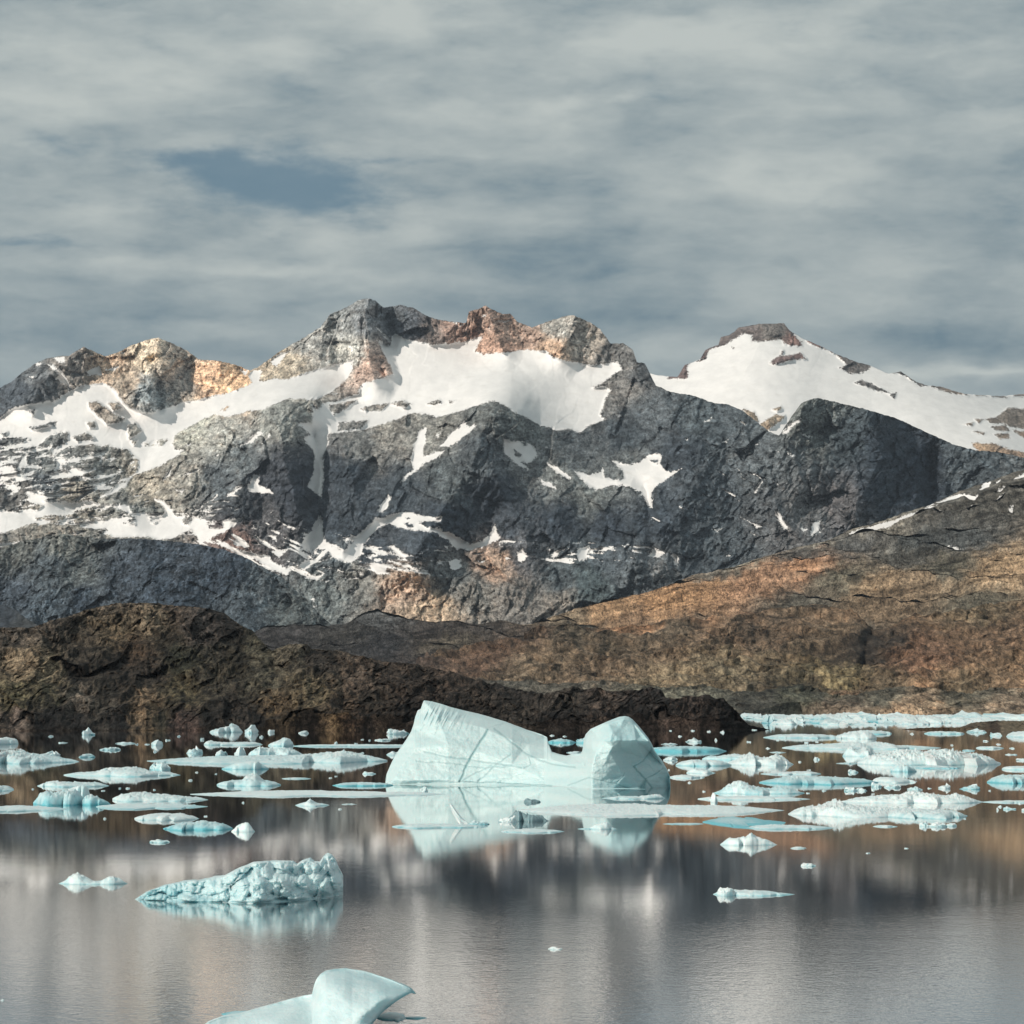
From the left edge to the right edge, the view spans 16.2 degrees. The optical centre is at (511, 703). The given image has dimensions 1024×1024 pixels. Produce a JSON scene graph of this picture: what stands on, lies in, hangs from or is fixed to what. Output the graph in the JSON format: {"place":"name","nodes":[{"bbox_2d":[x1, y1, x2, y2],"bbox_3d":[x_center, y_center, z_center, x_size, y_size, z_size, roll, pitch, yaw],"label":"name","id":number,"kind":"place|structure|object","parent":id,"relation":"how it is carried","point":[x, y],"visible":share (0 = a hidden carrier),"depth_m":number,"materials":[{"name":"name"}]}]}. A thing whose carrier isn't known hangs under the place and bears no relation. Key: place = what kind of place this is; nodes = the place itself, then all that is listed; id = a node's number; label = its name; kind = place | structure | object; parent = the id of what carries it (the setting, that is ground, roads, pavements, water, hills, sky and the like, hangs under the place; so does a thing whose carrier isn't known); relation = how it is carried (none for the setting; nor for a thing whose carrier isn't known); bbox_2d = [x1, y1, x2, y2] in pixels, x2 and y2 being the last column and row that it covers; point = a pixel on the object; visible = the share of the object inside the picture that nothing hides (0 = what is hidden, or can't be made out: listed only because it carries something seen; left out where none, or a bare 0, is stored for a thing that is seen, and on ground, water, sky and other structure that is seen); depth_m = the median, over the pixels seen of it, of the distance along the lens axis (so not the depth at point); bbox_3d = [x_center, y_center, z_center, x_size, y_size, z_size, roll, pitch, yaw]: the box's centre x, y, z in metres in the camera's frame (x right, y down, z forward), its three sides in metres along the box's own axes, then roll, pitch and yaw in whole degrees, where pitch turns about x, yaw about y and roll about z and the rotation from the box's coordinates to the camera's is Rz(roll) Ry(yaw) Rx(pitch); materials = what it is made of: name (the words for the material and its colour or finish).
{"place":"outdoors","nodes":[
{"label":"outdoors","id":0,"kind":"place"},
{"bbox_2d":[0,605,37,627],"bbox_3d":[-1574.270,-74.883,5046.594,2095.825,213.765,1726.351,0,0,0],"label":"dark hill slope","id":1,"kind":"structure","parent":0,"point":[10,617],"depth_m":4851.76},
{"bbox_2d":[0,534,330,631],"bbox_3d":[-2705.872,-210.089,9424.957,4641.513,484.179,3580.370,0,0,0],"label":"grey ridge","id":2,"kind":"structure","parent":0,"point":[46,579],"depth_m":8895.15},
{"bbox_2d":[0,603,769,730],"bbox_3d":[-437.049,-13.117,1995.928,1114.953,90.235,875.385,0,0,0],"label":"hill","id":3,"kind":"structure","parent":0,"point":[136,667],"depth_m":1767.44,"materials":[{"name":"stone"}]},
{"bbox_2d":[0,714,1023,1023],"bbox_3d":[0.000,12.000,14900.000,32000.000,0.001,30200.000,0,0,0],"label":"fjord water","id":4,"kind":"structure","parent":0,"point":[634,918],"depth_m":224.42,"materials":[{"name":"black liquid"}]},
{"bbox_2d":[0,785,13,790],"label":"ice floe","id":5,"kind":"object","parent":4,"relation":"on","point":[5,788],"visible":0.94,"depth_m":499.99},
{"bbox_2d":[0,737,17,744],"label":"ice slab","id":6,"kind":"structure","parent":4,"relation":"on","point":[6,740],"depth_m":1074.26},
{"bbox_2d":[0,805,66,811],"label":"ice floe","id":7,"kind":"object","parent":4,"relation":"on","point":[15,808],"visible":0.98,"depth_m":405.61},
{"bbox_2d":[0,749,78,763],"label":"ice floe","id":8,"kind":"object","parent":4,"relation":"on","point":[18,756],"visible":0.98,"depth_m":734.10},
{"bbox_2d":[40,751,59,755],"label":"tilted ice block","id":9,"kind":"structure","parent":4,"relation":"on","point":[52,753],"depth_m":826.70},
{"bbox_2d":[33,788,82,805],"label":"domed floe","id":10,"kind":"object","parent":4,"relation":"on","point":[62,797],"visible":0.94,"depth_m":426.84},
{"bbox_2d":[38,780,107,786],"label":"ice floe","id":11,"kind":"object","parent":4,"relation":"on","point":[57,783],"visible":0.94,"depth_m":523.22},
{"bbox_2d":[68,785,89,798],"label":"domed ice block","id":12,"kind":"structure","parent":4,"relation":"on","point":[83,790],"depth_m":437.56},
{"bbox_2d":[82,727,94,734],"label":"iceberg","id":13,"kind":"object","parent":4,"relation":"on","point":[87,731],"visible":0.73,"depth_m":1394.40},
{"bbox_2d":[59,872,127,884],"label":"ice floe","id":14,"kind":"object","parent":4,"relation":"on","point":[77,878],"visible":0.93,"depth_m":239.70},
{"bbox_2d":[82,794,110,804],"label":"ice block","id":15,"kind":"object","parent":4,"relation":"on","point":[90,799],"depth_m":427.03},
{"bbox_2d":[64,766,178,776],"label":"ice floe","id":16,"kind":"object","parent":4,"relation":"on","point":[136,771],"visible":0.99,"depth_m":600.37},
{"bbox_2d":[96,803,207,809],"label":"ice floe","id":17,"kind":"object","parent":4,"relation":"on","point":[132,806],"visible":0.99,"depth_m":416.72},
{"bbox_2d":[150,839,168,842],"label":"ice floe","id":18,"kind":"object","parent":4,"relation":"on","point":[159,841],"visible":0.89,"depth_m":311.10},
{"bbox_2d":[112,791,207,801],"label":"ice floe","id":19,"kind":"object","parent":4,"relation":"on","point":[144,796],"visible":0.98,"depth_m":444.55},
{"bbox_2d":[149,762,170,769],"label":"ice block","id":20,"kind":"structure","parent":4,"relation":"on","point":[159,766],"depth_m":652.68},
{"bbox_2d":[134,813,198,821],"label":"oval floe","id":21,"kind":"object","parent":4,"relation":"on","point":[161,817],"visible":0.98,"depth_m":372.53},
{"bbox_2d":[187,746,202,753],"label":"ice chunk","id":22,"kind":"object","parent":4,"relation":"on","point":[196,750],"visible":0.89,"depth_m":873.99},
{"bbox_2d":[163,820,232,830],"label":"ice floe","id":23,"kind":"object","parent":4,"relation":"on","point":[199,825],"visible":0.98,"depth_m":343.15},
{"bbox_2d":[210,723,242,732],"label":"iceberg","id":24,"kind":"object","parent":4,"relation":"on","point":[231,727],"visible":0.92,"depth_m":1517.33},
{"bbox_2d":[204,740,262,744],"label":"ice floe","id":25,"kind":"object","parent":4,"relation":"on","point":[210,742],"visible":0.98,"depth_m":1052.32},
{"bbox_2d":[135,853,342,903],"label":"rubble iceberg","id":26,"kind":"object","parent":4,"relation":"on","point":[275,881],"visible":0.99,"depth_m":219.51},
{"bbox_2d":[234,747,245,755],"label":"ice block","id":27,"kind":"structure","parent":4,"relation":"on","point":[240,751],"depth_m":808.81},
{"bbox_2d":[231,822,254,831],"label":"ice chunk","id":28,"kind":"object","parent":4,"relation":"on","point":[244,827],"visible":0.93,"depth_m":338.01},
{"bbox_2d":[222,761,268,769],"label":"ice block","id":29,"kind":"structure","parent":4,"relation":"on","point":[254,765],"depth_m":660.96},
{"bbox_2d":[217,773,280,785],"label":"ice floe","id":30,"kind":"object","parent":4,"relation":"on","point":[251,779],"visible":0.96,"depth_m":527.10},
{"bbox_2d":[245,725,258,733],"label":"iceberg","id":31,"kind":"object","parent":4,"relation":"on","point":[251,729],"visible":0.8,"depth_m":1470.41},
{"bbox_2d":[149,750,386,763],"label":"ice floe","id":32,"kind":"object","parent":4,"relation":"on","point":[343,756],"visible":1,"depth_m":738.09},
{"bbox_2d":[248,746,301,754],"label":"ice block","id":33,"kind":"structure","parent":4,"relation":"on","point":[259,750],"depth_m":823.62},
{"bbox_2d":[268,737,293,745],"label":"ice floe","id":34,"kind":"object","parent":4,"relation":"on","point":[284,741],"visible":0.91,"depth_m":1026.81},
{"bbox_2d":[205,968,415,1023],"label":"smooth iceberg","id":35,"kind":"object","parent":4,"relation":"on","point":[344,996],"visible":1,"depth_m":132.62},
{"bbox_2d":[296,799,328,806],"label":"ice floe","id":36,"kind":"object","parent":4,"relation":"on","point":[310,802],"visible":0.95,"depth_m":424.18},
{"bbox_2d":[192,790,441,796],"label":"ice floe","id":37,"kind":"object","parent":4,"relation":"on","point":[283,793],"visible":0.99,"depth_m":473.44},
{"bbox_2d":[296,744,401,746],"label":"ice floe","id":38,"kind":"object","parent":4,"relation":"on","point":[356,745],"visible":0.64,"depth_m":1013.97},
{"bbox_2d":[332,782,392,785],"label":"ice floe","id":39,"kind":"object","parent":4,"relation":"on","point":[362,784],"visible":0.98,"depth_m":526.94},
{"bbox_2d":[377,1012,405,1021],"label":"ice floe","id":40,"kind":"object","parent":4,"relation":"on","point":[393,1016],"visible":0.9,"depth_m":137.30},
{"bbox_2d":[387,729,408,733],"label":"iceberg","id":41,"kind":"object","parent":4,"relation":"on","point":[392,731],"visible":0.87,"depth_m":1431.57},
{"bbox_2d":[392,823,486,828],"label":"ice floe","id":42,"kind":"object","parent":4,"relation":"on","point":[420,826],"visible":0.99,"depth_m":349.54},
{"bbox_2d":[449,803,466,823],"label":"upright shard","id":43,"kind":"object","parent":4,"relation":"on","point":[458,817],"visible":0.8,"depth_m":360.85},
{"bbox_2d":[468,820,488,824],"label":"ice log","id":44,"kind":"object","parent":4,"relation":"on","point":[474,822],"visible":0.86,"depth_m":358.21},
{"bbox_2d":[497,816,516,821],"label":"ice chunk","id":45,"kind":"object","parent":4,"relation":"on","point":[512,819],"visible":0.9,"depth_m":365.69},
{"bbox_2d":[385,700,670,788],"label":"iceberg","id":46,"kind":"object","parent":4,"relation":"on","point":[444,745],"visible":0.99,"depth_m":536.63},
{"bbox_2d":[509,810,547,821],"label":"clear ice lump","id":47,"kind":"object","parent":4,"relation":"on","point":[521,816],"visible":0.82,"depth_m":368.20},
{"bbox_2d":[501,828,563,832],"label":"ice floe","id":48,"kind":"object","parent":4,"relation":"on","point":[527,830],"visible":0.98,"depth_m":336.84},
{"bbox_2d":[548,738,575,742],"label":"ice slab","id":49,"kind":"structure","parent":4,"relation":"on","point":[560,740],"depth_m":1110.41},
{"bbox_2d":[580,822,615,829],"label":"ice shard","id":50,"kind":"object","parent":4,"relation":"on","point":[604,825],"visible":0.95,"depth_m":344.85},
{"bbox_2d":[604,794,663,798],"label":"ice floe","id":51,"kind":"object","parent":4,"relation":"on","point":[655,796],"visible":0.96,"depth_m":455.76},
{"bbox_2d":[520,803,783,815],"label":"ice floe","id":52,"kind":"object","parent":4,"relation":"on","point":[629,809],"visible":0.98,"depth_m":396.76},
{"bbox_2d":[665,823,701,824],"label":"ice floe","id":53,"kind":"object","parent":4,"relation":"on","point":[682,823],"visible":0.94,"depth_m":358.99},
{"bbox_2d":[670,774,704,777],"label":"ice floe","id":54,"kind":"object","parent":4,"relation":"on","point":[684,776],"visible":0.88,"depth_m":584.17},
{"bbox_2d":[654,746,725,751],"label":"ice slab","id":55,"kind":"structure","parent":4,"relation":"on","point":[684,749],"depth_m":905.67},
{"bbox_2d":[687,768,713,773],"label":"ice floe","id":56,"kind":"object","parent":4,"relation":"on","point":[696,770],"visible":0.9,"depth_m":623.34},
{"bbox_2d":[676,759,730,765],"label":"ice slab","id":57,"kind":"structure","parent":4,"relation":"on","point":[698,762],"depth_m":697.85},
{"bbox_2d":[702,753,745,759],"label":"ice slab","id":58,"kind":"structure","parent":4,"relation":"on","point":[734,756],"depth_m":768.06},
{"bbox_2d":[703,816,785,827],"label":"ice floe","id":59,"kind":"object","parent":4,"relation":"on","point":[738,822],"visible":0.93,"depth_m":361.40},
{"bbox_2d":[720,833,776,845],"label":"pointed iceberg","id":60,"kind":"object","parent":4,"relation":"on","point":[750,839],"visible":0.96,"depth_m":305.92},
{"bbox_2d":[698,796,805,800],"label":"ice floe","id":61,"kind":"object","parent":4,"relation":"on","point":[769,798],"visible":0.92,"depth_m":450.80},
{"bbox_2d":[743,713,764,718],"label":"brash ice","id":62,"kind":"structure","parent":4,"relation":"on","point":[752,716],"depth_m":2991.30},
{"bbox_2d":[714,889,794,895],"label":"ice floe","id":63,"kind":"object","parent":4,"relation":"on","point":[744,892],"visible":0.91,"depth_m":225.60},
{"bbox_2d":[717,887,734,895],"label":"ice block","id":64,"kind":"object","parent":63,"relation":"on","point":[727,891],"depth_m":225.28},
{"bbox_2d":[714,780,802,793],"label":"ice floe","id":65,"kind":"object","parent":4,"relation":"on","point":[738,787],"visible":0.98,"depth_m":481.30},
{"bbox_2d":[728,752,792,765],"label":"ice floe","id":66,"kind":"object","parent":4,"relation":"on","point":[750,759],"visible":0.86,"depth_m":706.33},
{"bbox_2d":[762,714,776,723],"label":"brash ice","id":67,"kind":"structure","parent":4,"relation":"on","point":[768,719],"depth_m":2230.77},
{"bbox_2d":[771,717,795,724],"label":"brash ice","id":68,"kind":"structure","parent":4,"relation":"on","point":[784,721],"depth_m":2109.42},
{"bbox_2d":[746,824,832,829],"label":"ice floe","id":69,"kind":"object","parent":4,"relation":"on","point":[783,826],"visible":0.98,"depth_m":346.17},
{"bbox_2d":[761,771,820,774],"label":"ice floe","id":70,"kind":"object","parent":4,"relation":"on","point":[795,773],"visible":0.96,"depth_m":612.66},
{"bbox_2d":[763,734,835,738],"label":"ice floe","id":71,"kind":"object","parent":4,"relation":"on","point":[816,736],"visible":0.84,"depth_m":1270.79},
{"bbox_2d":[788,714,813,717],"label":"brash ice","id":72,"kind":"structure","parent":4,"relation":"on","point":[803,716],"depth_m":3012.84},
{"bbox_2d":[759,775,877,784],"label":"ice floe","id":73,"kind":"object","parent":4,"relation":"on","point":[811,780],"visible":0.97,"depth_m":541.26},
{"bbox_2d":[809,715,830,719],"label":"brash ice","id":74,"kind":"structure","parent":4,"relation":"on","point":[818,717],"depth_m":2607.10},
{"bbox_2d":[819,720,841,724],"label":"brash ice","id":75,"kind":"structure","parent":4,"relation":"on","point":[828,722],"depth_m":2085.90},
{"bbox_2d":[788,799,890,817],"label":"ice floe","id":76,"kind":"object","parent":4,"relation":"on","point":[835,808],"visible":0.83,"depth_m":385.35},
{"bbox_2d":[830,714,852,720],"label":"brash ice","id":77,"kind":"structure","parent":4,"relation":"on","point":[838,717],"depth_m":2549.05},
{"bbox_2d":[835,712,860,716],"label":"brash ice","id":78,"kind":"structure","parent":4,"relation":"on","point":[847,714],"depth_m":3366.94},
{"bbox_2d":[848,720,862,724],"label":"brash ice","id":79,"kind":"structure","parent":4,"relation":"on","point":[858,722],"depth_m":2110.61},
{"bbox_2d":[836,730,876,738],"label":"ice floe","id":80,"kind":"object","parent":4,"relation":"on","point":[860,734],"visible":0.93,"depth_m":1240.31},
{"bbox_2d":[843,746,874,756],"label":"iceberg","id":81,"kind":"object","parent":4,"relation":"on","point":[866,751],"visible":0.81,"depth_m":824.02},
{"bbox_2d":[782,741,938,749],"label":"ice floe","id":82,"kind":"object","parent":4,"relation":"on","point":[858,746],"visible":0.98,"depth_m":967.47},
{"bbox_2d":[861,716,881,722],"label":"brash ice","id":83,"kind":"structure","parent":4,"relation":"on","point":[874,719],"depth_m":2325.88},
{"bbox_2d":[852,730,891,734],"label":"ice floe","id":84,"kind":"object","parent":4,"relation":"on","point":[874,732],"visible":0.62,"depth_m":1425.95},
{"bbox_2d":[878,718,896,723],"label":"brash ice","id":85,"kind":"structure","parent":4,"relation":"on","point":[885,720],"depth_m":2234.70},
{"bbox_2d":[873,777,916,782],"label":"ice floe","id":86,"kind":"object","parent":4,"relation":"on","point":[890,780],"visible":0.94,"depth_m":550.71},
{"bbox_2d":[890,764,916,771],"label":"ice block","id":87,"kind":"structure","parent":4,"relation":"on","point":[901,768],"depth_m":637.29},
{"bbox_2d":[893,714,917,722],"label":"brash ice","id":88,"kind":"structure","parent":4,"relation":"on","point":[908,718],"depth_m":2279.70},
{"bbox_2d":[842,790,981,803],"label":"ice floe","id":89,"kind":"object","parent":4,"relation":"on","point":[912,796],"visible":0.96,"depth_m":436.70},
{"bbox_2d":[897,720,929,724],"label":"brash ice","id":90,"kind":"structure","parent":4,"relation":"on","point":[922,722],"depth_m":2109.10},
{"bbox_2d":[888,808,966,819],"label":"ice floe","id":91,"kind":"object","parent":4,"relation":"on","point":[912,813],"visible":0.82,"depth_m":380.19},
{"bbox_2d":[857,748,1000,766],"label":"ice floe","id":92,"kind":"object","parent":4,"relation":"on","point":[945,757],"visible":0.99,"depth_m":707.86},
{"bbox_2d":[917,715,942,722],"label":"brash ice","id":93,"kind":"structure","parent":4,"relation":"on","point":[934,719],"depth_m":2252.07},
{"bbox_2d":[926,822,946,826],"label":"ice chunk","id":94,"kind":"object","parent":4,"relation":"on","point":[936,824],"visible":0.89,"depth_m":351.45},
{"bbox_2d":[916,765,959,768],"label":"ice floe","id":95,"kind":"object","parent":4,"relation":"on","point":[936,767],"visible":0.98,"depth_m":670.17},
{"bbox_2d":[924,731,963,733],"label":"ice floe","id":96,"kind":"object","parent":4,"relation":"on","point":[942,732],"visible":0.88,"depth_m":1437.68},
{"bbox_2d":[943,718,966,722],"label":"brash ice","id":97,"kind":"structure","parent":4,"relation":"on","point":[953,720],"depth_m":2262.02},
{"bbox_2d":[903,720,1023,729],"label":"ice floe","id":98,"kind":"object","parent":4,"relation":"on","point":[1002,725],"visible":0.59,"depth_m":1696.19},
{"bbox_2d":[948,710,981,717],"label":"brash iceberg","id":99,"kind":"object","parent":4,"relation":"on","point":[961,713],"visible":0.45,"depth_m":2773.72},
{"bbox_2d":[961,784,979,788],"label":"ice wedge","id":100,"kind":"object","parent":4,"relation":"on","point":[973,786],"visible":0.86,"depth_m":506.38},
{"bbox_2d":[967,728,986,732],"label":"ice floe","id":101,"kind":"object","parent":4,"relation":"on","point":[976,730],"visible":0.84,"depth_m":1512.90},
{"bbox_2d":[970,718,1001,722],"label":"brash ice","id":102,"kind":"structure","parent":4,"relation":"on","point":[981,720],"depth_m":2233.94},
{"bbox_2d":[976,746,1001,748],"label":"ice floe","id":103,"kind":"object","parent":4,"relation":"on","point":[987,747],"visible":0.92,"depth_m":970.30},
{"bbox_2d":[984,800,1023,802],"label":"ice floe","id":104,"kind":"object","parent":4,"relation":"on","point":[1012,801],"visible":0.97,"depth_m":437.83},
{"bbox_2d":[987,774,1023,783],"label":"ice floe","id":105,"kind":"object","parent":4,"relation":"on","point":[1011,779],"visible":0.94,"depth_m":545.38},
{"bbox_2d":[991,713,1023,718],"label":"brash ice","id":106,"kind":"structure","parent":4,"relation":"on","point":[1007,715],"depth_m":3029.72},
{"bbox_2d":[1002,766,1023,769],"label":"ice floe","id":107,"kind":"object","parent":4,"relation":"on","point":[1014,768],"visible":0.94,"depth_m":656.58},
{"bbox_2d":[1006,731,1023,736],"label":"ice floe","id":108,"kind":"object","parent":4,"relation":"on","point":[1017,734],"visible":0.91,"depth_m":1310.16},
{"bbox_2d":[0,298,1023,624],"bbox_3d":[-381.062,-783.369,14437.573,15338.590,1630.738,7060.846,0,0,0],"label":"mountain range","id":109,"kind":"structure","parent":0,"point":[484,464],"depth_m":12579.28,"materials":[{"name":"stone"}]},
{"bbox_2d":[0,0,1023,395],"label":"sky","id":110,"kind":"structure","parent":0,"point":[218,180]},
{"bbox_2d":[254,470,1023,663],"bbox_3d":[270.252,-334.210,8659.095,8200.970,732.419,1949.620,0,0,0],"label":"hillside","id":111,"kind":"structure","parent":0,"point":[962,549],"depth_m":7722.00,"materials":[{"name":"stone"}]},
{"bbox_2d":[416,637,1023,695],"bbox_3d":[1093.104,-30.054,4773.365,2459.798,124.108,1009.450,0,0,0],"label":"mossy hill","id":112,"kind":"structure","parent":0,"point":[730,666],"depth_m":4639.10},
{"bbox_2d":[476,678,1023,714],"bbox_3d":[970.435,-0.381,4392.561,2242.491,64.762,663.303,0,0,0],"label":"shore hills","id":113,"kind":"structure","parent":0,"point":[810,699],"depth_m":4276.08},
{"bbox_2d":[524,599,1023,677],"bbox_3d":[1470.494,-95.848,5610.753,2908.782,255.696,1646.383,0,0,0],"label":"brown hill","id":114,"kind":"structure","parent":0,"point":[851,641],"depth_m":5412.15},
{"bbox_2d":[650,323,1023,457],"bbox_3d":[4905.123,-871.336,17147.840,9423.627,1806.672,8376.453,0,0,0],"label":"snow dome","id":115,"kind":"structure","parent":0,"point":[770,377],"depth_m":15807.32,"materials":[{"name":"snow"}]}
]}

